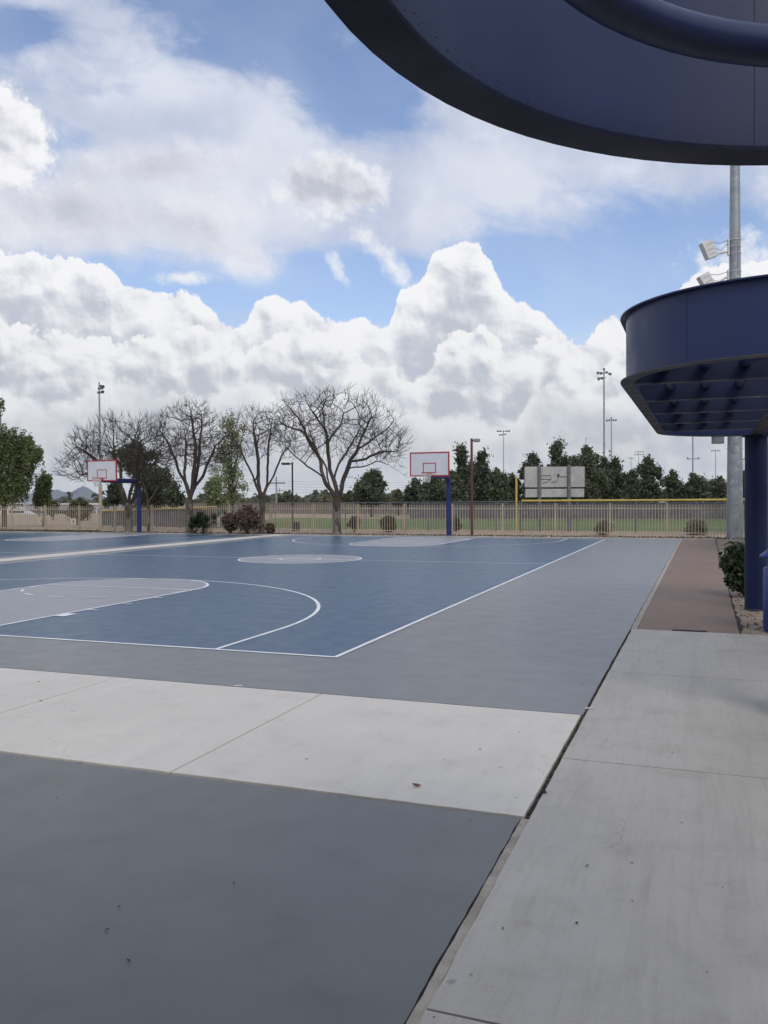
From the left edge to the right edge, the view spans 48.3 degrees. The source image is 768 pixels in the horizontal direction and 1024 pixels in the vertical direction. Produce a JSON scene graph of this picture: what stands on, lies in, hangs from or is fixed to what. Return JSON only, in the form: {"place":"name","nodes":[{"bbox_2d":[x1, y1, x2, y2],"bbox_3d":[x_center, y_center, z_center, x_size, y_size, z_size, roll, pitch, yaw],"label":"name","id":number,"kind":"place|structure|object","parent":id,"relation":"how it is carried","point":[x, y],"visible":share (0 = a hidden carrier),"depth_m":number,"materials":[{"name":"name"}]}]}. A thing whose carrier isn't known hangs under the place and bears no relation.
{"place":"outdoors","nodes":[
{"label":"outdoors","id":0,"kind":"place"},
{"bbox_2d":[19,486,105,502],"bbox_3d":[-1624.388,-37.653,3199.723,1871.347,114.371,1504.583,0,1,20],"label":"mountains","id":1,"kind":"structure","parent":0,"point":[84,492],"depth_m":3124.78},
{"bbox_2d":[0,753,519,1023],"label":"grey slab","id":2,"kind":"structure","parent":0,"point":[328,909],"depth_m":3.92,"materials":[{"name":"paint"}]},
{"bbox_2d":[0,668,580,819],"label":"concrete band","id":3,"kind":"object","parent":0,"point":[386,750],"visible":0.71,"depth_m":6.50,"materials":[{"name":"concrete"}]},
{"bbox_2d":[185,502,408,513],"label":"block wall","id":4,"kind":"structure","parent":0,"point":[299,505],"depth_m":104.90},
{"bbox_2d":[0,532,679,716],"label":"court pad","id":5,"kind":"object","parent":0,"point":[551,637],"visible":0.55,"depth_m":10.09,"materials":[{"name":"grey paint"}]},
{"bbox_2d":[0,533,250,556],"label":"court surface","id":6,"kind":"object","parent":5,"relation":"on","point":[14,548],"visible":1,"depth_m":36.78,"materials":[{"name":"blue paint"}]},
{"bbox_2d":[7,534,152,540],"bbox_3d":[-18.593,1.409,31.802,3.660,0.001,28.680,0,1,20],"label":"key paint","id":7,"kind":"object","parent":6,"relation":"on","point":[74,537],"visible":0.94,"depth_m":41.43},
{"bbox_2d":[1,533,249,556],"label":"court lines","id":8,"kind":"object","parent":6,"relation":"on","point":[93,538],"visible":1,"depth_m":38.59,"materials":[{"name":"white paint"}]},
{"bbox_2d":[0,535,280,561],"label":"concrete strip","id":9,"kind":"object","parent":5,"relation":"on","point":[76,553],"visible":1,"depth_m":31.24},
{"bbox_2d":[0,536,603,657],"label":"court surface","id":10,"kind":"object","parent":5,"relation":"on","point":[368,596],"visible":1,"depth_m":17.54,"materials":[{"name":"blue paint"}]},
{"bbox_2d":[0,537,471,624],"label":"key paint","id":11,"kind":"object","parent":10,"relation":"on","point":[17,605],"visible":1,"depth_m":17.10,"materials":[{"name":"paint"}]},
{"bbox_2d":[0,536,604,656],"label":"court lines","id":12,"kind":"object","parent":10,"relation":"on","point":[311,615],"visible":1,"depth_m":14.41,"materials":[{"name":"white paint"}]},
{"bbox_2d":[0,498,725,531],"bbox_3d":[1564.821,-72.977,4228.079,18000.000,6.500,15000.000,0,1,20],"label":"ground","id":13,"kind":"structure","parent":0,"point":[82,523],"depth_m":83.35,"materials":[{"name":"soil"}]},
{"bbox_2d":[7,510,35,513],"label":"parked car","id":14,"kind":"object","parent":13,"relation":"on","point":[31,512],"visible":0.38,"depth_m":117.16,"materials":[{"name":"grey paint"}]},
{"bbox_2d":[0,502,58,513],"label":"warehouse","id":15,"kind":"structure","parent":13,"relation":"on","point":[27,504],"depth_m":200.02,"materials":[{"name":"grey metal"}]},
{"bbox_2d":[30,469,53,526],"bbox_3d":[-23.895,-0.975,59.995,1.561,4.133,1.460,-1,1,-32],"label":"pepper tree","id":16,"kind":"object","parent":13,"relation":"on","point":[42,491],"visible":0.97,"depth_m":59.75,"materials":[{"name":"green plant"}]},
{"bbox_2d":[47,499,60,519],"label":"bush","id":17,"kind":"object","parent":13,"relation":"on","point":[55,503],"visible":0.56,"depth_m":79.77,"materials":[{"name":"green plant"}]},
{"bbox_2d":[60,503,69,509],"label":"warehouse","id":18,"kind":"structure","parent":13,"relation":"on","point":[65,505],"depth_m":222.71,"materials":[{"name":"grey metal"}]},
{"bbox_2d":[64,497,95,520],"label":"bush","id":19,"kind":"object","parent":13,"relation":"on","point":[81,502],"visible":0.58,"depth_m":77.57,"materials":[{"name":"green plant"}]},
{"bbox_2d":[97,382,104,528],"bbox_3d":[-17.780,-3.509,53.945,0.482,9.313,0.213,0,1,6],"label":"floodlight pole","id":20,"kind":"object","parent":13,"relation":"on","point":[100,387],"visible":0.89,"depth_m":53.89,"materials":[{"name":"metal"}]},
{"bbox_2d":[89,503,123,513],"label":"warehouse","id":21,"kind":"structure","parent":13,"relation":"on","point":[97,504],"depth_m":228.02,"materials":[{"name":"grey metal"}]},
{"bbox_2d":[102,483,123,509],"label":"spreading tree","id":22,"kind":"object","parent":13,"relation":"on","point":[113,497],"visible":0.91,"depth_m":67.57,"materials":[{"name":"green plant"}]},
{"bbox_2d":[109,439,159,508],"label":"spreading tree","id":23,"kind":"object","parent":13,"relation":"on","point":[141,474],"visible":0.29,"depth_m":65.66,"materials":[{"name":"green plant"}]},
{"bbox_2d":[127,462,184,507],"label":"spreading tree","id":24,"kind":"object","parent":13,"relation":"on","point":[157,499],"visible":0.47,"depth_m":69.42,"materials":[{"name":"green plant"}]},
{"bbox_2d":[162,481,185,507],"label":"spreading tree","id":25,"kind":"object","parent":13,"relation":"on","point":[177,497],"visible":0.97,"depth_m":59.65,"materials":[{"name":"green plant"}]},
{"bbox_2d":[8,485,405,508],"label":"distant scrub","id":26,"kind":"object","parent":13,"relation":"on","point":[309,498],"visible":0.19,"depth_m":317.43,"materials":[{"name":"green plant"}]},
{"bbox_2d":[270,477,284,502],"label":"utility pole","id":27,"kind":"object","parent":13,"relation":"on","point":[276,483],"visible":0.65,"depth_m":109.89,"materials":[{"name":"wood"}]},
{"bbox_2d":[281,462,293,530],"bbox_3d":[-5.423,-0.820,48.242,0.646,3.972,0.320,0,1,0],"label":"street lamp","id":28,"kind":"object","parent":13,"relation":"on","point":[291,463],"visible":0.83,"depth_m":48.20,"materials":[{"name":"brown metal"}]},
{"bbox_2d":[275,491,301,502],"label":"tree","id":29,"kind":"object","parent":13,"relation":"on","point":[285,497],"visible":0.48,"depth_m":129.48,"materials":[{"name":"green plant"}]},
{"bbox_2d":[315,494,331,501],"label":"tree","id":30,"kind":"object","parent":13,"relation":"on","point":[324,498],"visible":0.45,"depth_m":119.60,"materials":[{"name":"green plant"}]},
{"bbox_2d":[340,490,352,501],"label":"tree","id":31,"kind":"object","parent":13,"relation":"on","point":[347,496],"visible":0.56,"depth_m":109.37,"materials":[{"name":"green plant"}]},
{"bbox_2d":[0,531,698,538],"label":"kerb strip","id":32,"kind":"object","parent":13,"relation":"on","point":[388,535],"visible":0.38,"depth_m":41.32,"materials":[{"name":"concrete"}]},
{"bbox_2d":[349,464,389,516],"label":"evergreen tree","id":33,"kind":"object","parent":13,"relation":"on","point":[371,486],"visible":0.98,"depth_m":85.12,"materials":[{"name":"green plant"}]},
{"bbox_2d":[390,488,403,515],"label":"olive tree","id":34,"kind":"object","parent":13,"relation":"on","point":[397,495],"visible":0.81,"depth_m":91.58,"materials":[{"name":"green plant"}]},
{"bbox_2d":[401,477,422,511],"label":"evergreen tree","id":35,"kind":"object","parent":13,"relation":"on","point":[410,493],"visible":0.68,"depth_m":87.48,"materials":[{"name":"green plant"}]},
{"bbox_2d":[415,477,445,503],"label":"evergreen tree","id":36,"kind":"object","parent":13,"relation":"on","point":[432,490],"visible":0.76,"depth_m":83.26,"materials":[{"name":"green plant"}]},
{"bbox_2d":[443,473,468,502],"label":"evergreen tree","id":37,"kind":"object","parent":13,"relation":"on","point":[457,483],"visible":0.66,"depth_m":81.66,"materials":[{"name":"green plant"}]},
{"bbox_2d":[450,441,476,502],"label":"evergreen tree","id":38,"kind":"object","parent":13,"relation":"on","point":[463,470],"visible":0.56,"depth_m":87.55,"materials":[{"name":"green plant"}]},
{"bbox_2d":[406,818,528,1023],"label":"slab edging","id":39,"kind":"object","parent":13,"relation":"on","point":[432,987],"visible":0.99,"depth_m":3.59,"materials":[{"name":"concrete"}]},
{"bbox_2d":[473,447,493,502],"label":"evergreen tree","id":40,"kind":"object","parent":13,"relation":"on","point":[481,470],"visible":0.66,"depth_m":89.41,"materials":[{"name":"green plant"}]},
{"bbox_2d":[480,467,512,502],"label":"evergreen tree","id":41,"kind":"object","parent":13,"relation":"on","point":[497,489],"visible":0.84,"depth_m":87.30,"materials":[{"name":"green plant"}]},
{"bbox_2d":[497,430,509,472],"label":"floodlight pole","id":42,"kind":"object","parent":13,"relation":"on","point":[503,431],"visible":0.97,"depth_m":169.72,"materials":[{"name":"metal"}]},
{"bbox_2d":[504,472,523,502],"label":"evergreen tree","id":43,"kind":"object","parent":13,"relation":"on","point":[512,482],"visible":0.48,"depth_m":91.43,"materials":[{"name":"green plant"}]},
{"bbox_2d":[517,450,545,502],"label":"evergreen tree","id":44,"kind":"object","parent":13,"relation":"on","point":[532,460],"visible":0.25,"depth_m":89.62,"materials":[{"name":"green plant"}]},
{"bbox_2d":[541,436,575,503],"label":"evergreen tree","id":45,"kind":"object","parent":13,"relation":"on","point":[557,458],"visible":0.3,"depth_m":86.46,"materials":[{"name":"green plant"}]},
{"bbox_2d":[420,540,742,998],"bbox_3d":[-13.128,1.633,17.610,40.860,0.001,53.900,0,1,20],"label":"joint filler","id":46,"kind":"object","parent":13,"relation":"on","point":[740,630],"depth_m":6.81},
{"bbox_2d":[74,583,655,818],"bbox_3d":[-1.168,1.649,11.599,8.467,0.012,20.982,0,1,20],"label":"joint grit","id":47,"kind":"object","parent":46,"relation":"on","point":[552,773],"visible":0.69,"depth_m":6.46,"materials":[{"name":"brown stone"}]},
{"bbox_2d":[567,444,614,503],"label":"evergreen tree","id":48,"kind":"object","parent":13,"relation":"on","point":[596,481],"visible":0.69,"depth_m":83.19,"materials":[{"name":"green plant"}]},
{"bbox_2d":[595,454,611,502],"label":"evergreen tree","id":49,"kind":"object","parent":13,"relation":"on","point":[604,462],"visible":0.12,"depth_m":92.53,"materials":[{"name":"green plant"}]},
{"bbox_2d":[596,368,611,456],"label":"floodlight pole","id":50,"kind":"object","parent":13,"relation":"on","point":[604,372],"visible":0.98,"depth_m":139.64,"materials":[{"name":"metal"}]},
{"bbox_2d":[606,417,616,461],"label":"floodlight pole","id":51,"kind":"object","parent":13,"relation":"on","point":[611,434],"visible":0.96,"depth_m":199.63,"materials":[{"name":"metal"}]},
{"bbox_2d":[599,456,631,502],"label":"evergreen tree","id":52,"kind":"object","parent":13,"relation":"on","point":[619,490],"visible":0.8,"depth_m":85.47,"materials":[{"name":"green plant"}]},
{"bbox_2d":[622,469,643,502],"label":"evergreen tree","id":53,"kind":"object","parent":13,"relation":"on","point":[634,477],"visible":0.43,"depth_m":89.63,"materials":[{"name":"green plant"}]},
{"bbox_2d":[630,454,667,502],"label":"evergreen tree","id":54,"kind":"object","parent":13,"relation":"on","point":[648,470],"visible":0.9,"depth_m":83.53,"materials":[{"name":"green plant"}]},
{"bbox_2d":[631,539,681,629],"bbox_3d":[8.062,1.400,24.193,0.083,0.053,26.550,0,1,20],"label":"path edging","id":55,"kind":"object","parent":13,"relation":"on","point":[637,622],"visible":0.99,"depth_m":15.87,"materials":[{"name":"concrete"}]},
{"bbox_2d":[660,469,683,502],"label":"evergreen tree","id":56,"kind":"object","parent":13,"relation":"on","point":[672,482],"visible":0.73,"depth_m":87.59,"materials":[{"name":"green plant"}]},
{"bbox_2d":[687,437,698,472],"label":"floodlight pole","id":57,"kind":"object","parent":13,"relation":"on","point":[693,455],"visible":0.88,"depth_m":149.78,"materials":[{"name":"metal"}]},
{"bbox_2d":[676,472,712,501],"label":"evergreen tree","id":58,"kind":"object","parent":13,"relation":"on","point":[695,486],"visible":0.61,"depth_m":84.39,"materials":[{"name":"green plant"}]},
{"bbox_2d":[706,475,726,501],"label":"evergreen tree","id":59,"kind":"object","parent":13,"relation":"on","point":[718,489],"visible":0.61,"depth_m":87.45,"materials":[{"name":"green plant"}]},
{"bbox_2d":[715,537,767,634],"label":"bed soil","id":60,"kind":"structure","parent":13,"relation":"on","point":[752,627],"depth_m":13.22,"materials":[{"name":"gravel"}]},
{"bbox_2d":[620,274,767,611],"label":"shade canopy","id":61,"kind":"object","parent":60,"relation":"on","point":[696,361],"visible":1,"depth_m":7.32,"materials":[{"name":"blue metal"}]},
{"bbox_2d":[718,541,743,595],"bbox_3d":[6.624,1.010,15.540,1.073,1.157,1.155,0,1,20],"label":"hedge bush","id":62,"kind":"object","parent":60,"relation":"on","point":[731,562],"visible":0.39,"depth_m":15.33,"materials":[{"name":"green plant"}]},
{"bbox_2d":[718,539,762,630],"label":"fallen leaves","id":63,"kind":"object","parent":60,"relation":"on","point":[742,604],"visible":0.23,"depth_m":13.06,"materials":[{"name":"brown plant"}]},
{"bbox_2d":[759,549,767,631],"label":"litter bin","id":64,"kind":"object","parent":60,"relation":"on","point":[764,554],"visible":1,"depth_m":11.39,"materials":[{"name":"blue metal"}]},
{"bbox_2d":[743,470,744,501],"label":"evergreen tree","id":65,"kind":"object","parent":13,"relation":"on","point":[743,484],"visible":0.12,"depth_m":89.56,"materials":[{"name":"green plant"}]},
{"bbox_2d":[0,526,743,538],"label":"dirt verge","id":66,"kind":"structure","parent":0,"point":[344,532],"depth_m":44.86,"materials":[{"name":"soil"}]},
{"bbox_2d":[0,398,44,526],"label":"pepper tree","id":67,"kind":"object","parent":66,"relation":"on","point":[22,457],"visible":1,"depth_m":55.69,"materials":[{"name":"green plant"}]},
{"bbox_2d":[87,460,141,532],"bbox_3d":[-14.023,-0.748,45.198,1.830,3.870,3.800,0,1,20],"label":"basketball hoop","id":68,"kind":"object","parent":66,"relation":"on","point":[103,471],"visible":0.94,"depth_m":44.09,"materials":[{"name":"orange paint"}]},
{"bbox_2d":[51,407,180,532],"bbox_3d":[-14.416,-2.251,47.002,7.277,6.920,6.452,0,1,20],"label":"bare tree","id":69,"kind":"object","parent":66,"relation":"on","point":[128,503],"visible":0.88,"depth_m":46.65,"materials":[{"name":"brown plant"}]},
{"bbox_2d":[126,450,178,532],"bbox_3d":[-12.530,-1.085,46.353,3.260,4.563,3.058,-1,1,-31],"label":"bare tree","id":70,"kind":"object","parent":66,"relation":"on","point":[148,501],"visible":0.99,"depth_m":46.22,"materials":[{"name":"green plant"}]},
{"bbox_2d":[102,506,216,528],"bbox_3d":[-14.872,0.352,55.910,11.274,1.493,0.112,0,1,35],"label":"windscreen fence","id":71,"kind":"object","parent":66,"relation":"on","point":[179,520],"visible":0.41,"depth_m":55.26,"materials":[{"name":"grey metal"}]},
{"bbox_2d":[145,393,245,532],"bbox_3d":[-10.205,-2.587,45.915,5.270,7.556,5.857,0,1,20],"label":"bare tree","id":72,"kind":"object","parent":66,"relation":"on","point":[190,491],"visible":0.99,"depth_m":45.68,"materials":[{"name":"brown plant"}]},
{"bbox_2d":[186,510,218,533],"bbox_3d":[-9.416,0.478,44.622,2.190,1.452,1.757,0,1,20],"label":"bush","id":73,"kind":"object","parent":66,"relation":"on","point":[200,520],"visible":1,"depth_m":44.48,"materials":[{"name":"green plant"}]},
{"bbox_2d":[218,512,238,533],"bbox_3d":[-8.000,0.575,44.501,1.077,1.261,0.947,0,1,20],"label":"burgundy bush","id":74,"kind":"object","parent":66,"relation":"on","point":[227,523],"visible":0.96,"depth_m":44.39,"materials":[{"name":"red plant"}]},
{"bbox_2d":[231,502,265,533],"bbox_3d":[-7.038,0.328,44.422,2.029,1.751,2.014,0,1,20],"label":"burgundy bush","id":75,"kind":"object","parent":66,"relation":"on","point":[247,518],"visible":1,"depth_m":44.11,"materials":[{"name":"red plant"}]},
{"bbox_2d":[225,401,305,532],"bbox_3d":[-6.345,-2.308,44.897,4.069,6.986,4.256,-1,1,-39],"label":"bare tree","id":76,"kind":"object","parent":66,"relation":"on","point":[258,484],"visible":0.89,"depth_m":44.79,"materials":[{"name":"brown plant"}]},
{"bbox_2d":[264,522,275,533],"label":"burgundy bush","id":77,"kind":"object","parent":66,"relation":"on","point":[270,528],"visible":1,"depth_m":44.12,"materials":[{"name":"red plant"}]},
{"bbox_2d":[263,382,415,534],"bbox_3d":[-2.236,-2.649,42.830,7.638,7.708,6.537,0,1,20],"label":"bare tree","id":78,"kind":"object","parent":66,"relation":"on","point":[336,494],"visible":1,"depth_m":42.70,"materials":[{"name":"brown plant"}]},
{"bbox_2d":[347,515,359,531],"bbox_3d":[-1.609,0.650,46.493,0.732,0.966,0.802,-1,1,-35],"label":"round bush","id":79,"kind":"object","parent":66,"relation":"on","point":[355,522],"visible":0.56,"depth_m":46.34,"materials":[{"name":"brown plant"}]},
{"bbox_2d":[0,503,744,536],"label":"picket fence","id":80,"kind":"object","parent":66,"relation":"on","point":[11,509],"visible":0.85,"depth_m":43.24,"materials":[{"name":"metal"}]},
{"bbox_2d":[379,515,396,531],"bbox_3d":[0.202,0.643,46.037,1.097,0.972,0.973,0,1,20],"label":"round bush","id":81,"kind":"object","parent":66,"relation":"on","point":[380,521],"visible":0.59,"depth_m":45.85,"materials":[{"name":"green plant"}]},
{"bbox_2d":[46,531,743,538],"bbox_3d":[-1.940,1.117,43.095,37.070,0.100,1.795,0,1,20],"label":"leaf drift","id":82,"kind":"object","parent":66,"relation":"on","point":[693,537],"visible":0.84,"depth_m":40.89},
{"bbox_2d":[410,451,451,535],"bbox_3d":[2.472,-0.750,39.260,1.830,3.870,3.800,0,1,20],"label":"basketball hoop","id":83,"kind":"object","parent":66,"relation":"on","point":[429,465],"visible":1,"depth_m":38.13,"materials":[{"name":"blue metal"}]},
{"bbox_2d":[345,501,519,532],"bbox_3d":[2.438,0.272,47.650,10.813,1.714,0.075,0,1,29],"label":"chain link fence","id":84,"kind":"object","parent":66,"relation":"on","point":[495,514],"visible":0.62,"depth_m":47.63,"materials":[{"name":"grey metal"}]},
{"bbox_2d":[451,516,461,530],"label":"round bush","id":85,"kind":"object","parent":66,"relation":"on","point":[455,524],"visible":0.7,"depth_m":45.87,"materials":[{"name":"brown plant"}]},
{"bbox_2d":[470,438,479,535],"bbox_3d":[4.422,-1.172,41.500,0.462,4.777,0.320,0,1,0],"label":"street lamp","id":86,"kind":"object","parent":66,"relation":"on","point":[472,440],"visible":0.81,"depth_m":41.44,"materials":[{"name":"metal"}]},
{"bbox_2d":[515,476,517,532],"bbox_3d":[6.958,-0.381,45.036,0.106,3.050,0.106,0,1,20],"label":"foul pole","id":87,"kind":"object","parent":66,"relation":"on","point":[516,516],"visible":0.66,"depth_m":45.00,"materials":[{"name":"yellow metal"}]},
{"bbox_2d":[524,465,584,531],"bbox_3d":[9.085,-0.683,45.519,3.252,3.614,0.295,0,1,-5],"label":"sign board","id":88,"kind":"object","parent":66,"relation":"on","point":[568,476],"visible":0.81,"depth_m":45.48,"materials":[{"name":"metal"}]},
{"bbox_2d":[593,518,614,534],"bbox_3d":[10.518,0.717,40.975,0.968,0.871,1.090,-1,1,-37],"label":"sage bush","id":89,"kind":"object","parent":66,"relation":"on","point":[603,526],"visible":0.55,"depth_m":40.87,"materials":[{"name":"grey plant"}]},
{"bbox_2d":[521,498,744,532],"bbox_3d":[14.076,0.239,42.809,14.467,1.799,0.109,0,1,18],"label":"chain link fence","id":90,"kind":"object","parent":66,"relation":"on","point":[605,500],"visible":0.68,"depth_m":43.29,"materials":[{"name":"grey metal"}]},
{"bbox_2d":[683,517,708,534],"bbox_3d":[14.794,0.679,40.655,1.168,0.910,1.192,0,1,3],"label":"sage bush","id":91,"kind":"object","parent":66,"relation":"on","point":[690,529],"visible":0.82,"depth_m":40.34,"materials":[{"name":"grey plant"}]},
{"bbox_2d":[726,165,743,538],"bbox_3d":[14.894,-10.814,36.375,3.173,24.100,0.671,-1,1,-10],"label":"lighting pole","id":92,"kind":"object","parent":66,"relation":"on","point":[734,519],"visible":0.56,"depth_m":36.24,"materials":[{"name":"metal"}]},
{"bbox_2d":[711,437,723,443],"bbox_3d":[14.269,-3.265,36.443,0.600,0.720,0.289,0,1,0],"label":"control box","id":93,"kind":"object","parent":92,"relation":"attached to","point":[717,440],"visible":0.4,"depth_m":36.31,"materials":[{"name":"grey metal"}]},
{"bbox_2d":[696,270,741,284],"bbox_3d":[14.217,-9.775,36.302,1.906,0.983,0.528,0,1,-7],"label":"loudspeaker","id":94,"kind":"object","parent":92,"relation":"attached to","point":[705,278],"visible":0.66,"depth_m":36.17,"materials":[{"name":"grey metal"}]},
{"bbox_2d":[699,238,740,260],"bbox_3d":[14.258,-11.123,36.286,1.788,0.937,0.510,0,1,-7],"label":"floodlight","id":95,"kind":"object","parent":92,"relation":"attached to","point":[708,248],"visible":0.88,"depth_m":36.15,"materials":[{"name":"grey metal"}]},
{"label":"dry lawn","id":96,"kind":"structure","parent":66,"relation":"on","visible":0},
{"bbox_2d":[0,529,99,531],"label":"dry grass","id":97,"kind":"structure","parent":96,"relation":"on","point":[41,530],"depth_m":49.24,"materials":[{"name":"beige plant"}]},
{"bbox_2d":[0,0,767,498],"label":"sky","id":98,"kind":"structure","parent":0,"point":[234,204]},
{"bbox_2d":[218,517,744,531],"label":"sports field","id":99,"kind":"structure","parent":0,"point":[581,524],"depth_m":58.96,"materials":[{"name":"green plant"}]},
{"bbox_2d":[202,476,229,515],"bbox_3d":[-11.015,-0.635,55.995,2.103,3.427,1.972,0,1,20],"label":"feathery tree","id":100,"kind":"object","parent":99,"relation":"on","point":[213,486],"visible":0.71,"depth_m":55.74,"materials":[{"name":"green plant"}]},
{"bbox_2d":[208,408,252,510],"bbox_3d":[-10.716,-3.132,60.079,3.438,8.294,3.278,0,1,20],"label":"feathery tree","id":101,"kind":"object","parent":99,"relation":"on","point":[232,478],"visible":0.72,"depth_m":59.79,"materials":[{"name":"green plant"}]},
{"bbox_2d":[220,506,275,527],"bbox_3d":[-8.689,0.354,54.683,3.700,1.454,0.075,0,1,10],"label":"chain link fence","id":102,"kind":"object","parent":99,"relation":"on","point":[256,510],"visible":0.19,"depth_m":54.48,"materials":[{"name":"grey metal"}]},
{"bbox_2d":[409,502,744,519],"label":"windscreen fence","id":103,"kind":"object","parent":99,"relation":"on","point":[581,514],"visible":0.58,"depth_m":69.47,"materials":[{"name":"grey metal"}]},
{"bbox_2d":[419,629,767,1023],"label":"walkway","id":104,"kind":"structure","parent":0,"point":[637,792],"depth_m":4.18,"materials":[{"name":"concrete"}]},
{"bbox_2d":[324,0,767,165],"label":"shade canopy","id":105,"kind":"object","parent":104,"relation":"on","point":[679,81],"visible":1,"depth_m":2.29,"materials":[{"name":"blue metal"}]},
{"bbox_2d":[638,539,739,633],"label":"red path","id":106,"kind":"structure","parent":0,"point":[692,593],"depth_m":15.54,"materials":[{"name":"concrete"}]},
{"bbox_2d":[672,629,706,631],"bbox_3d":[4.112,1.600,11.546,0.435,0.011,0.075,0,1,20],"label":"drain grate","id":107,"kind":"object","parent":106,"relation":"on","point":[688,630],"visible":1,"depth_m":11.54,"materials":[{"name":"black metal"}]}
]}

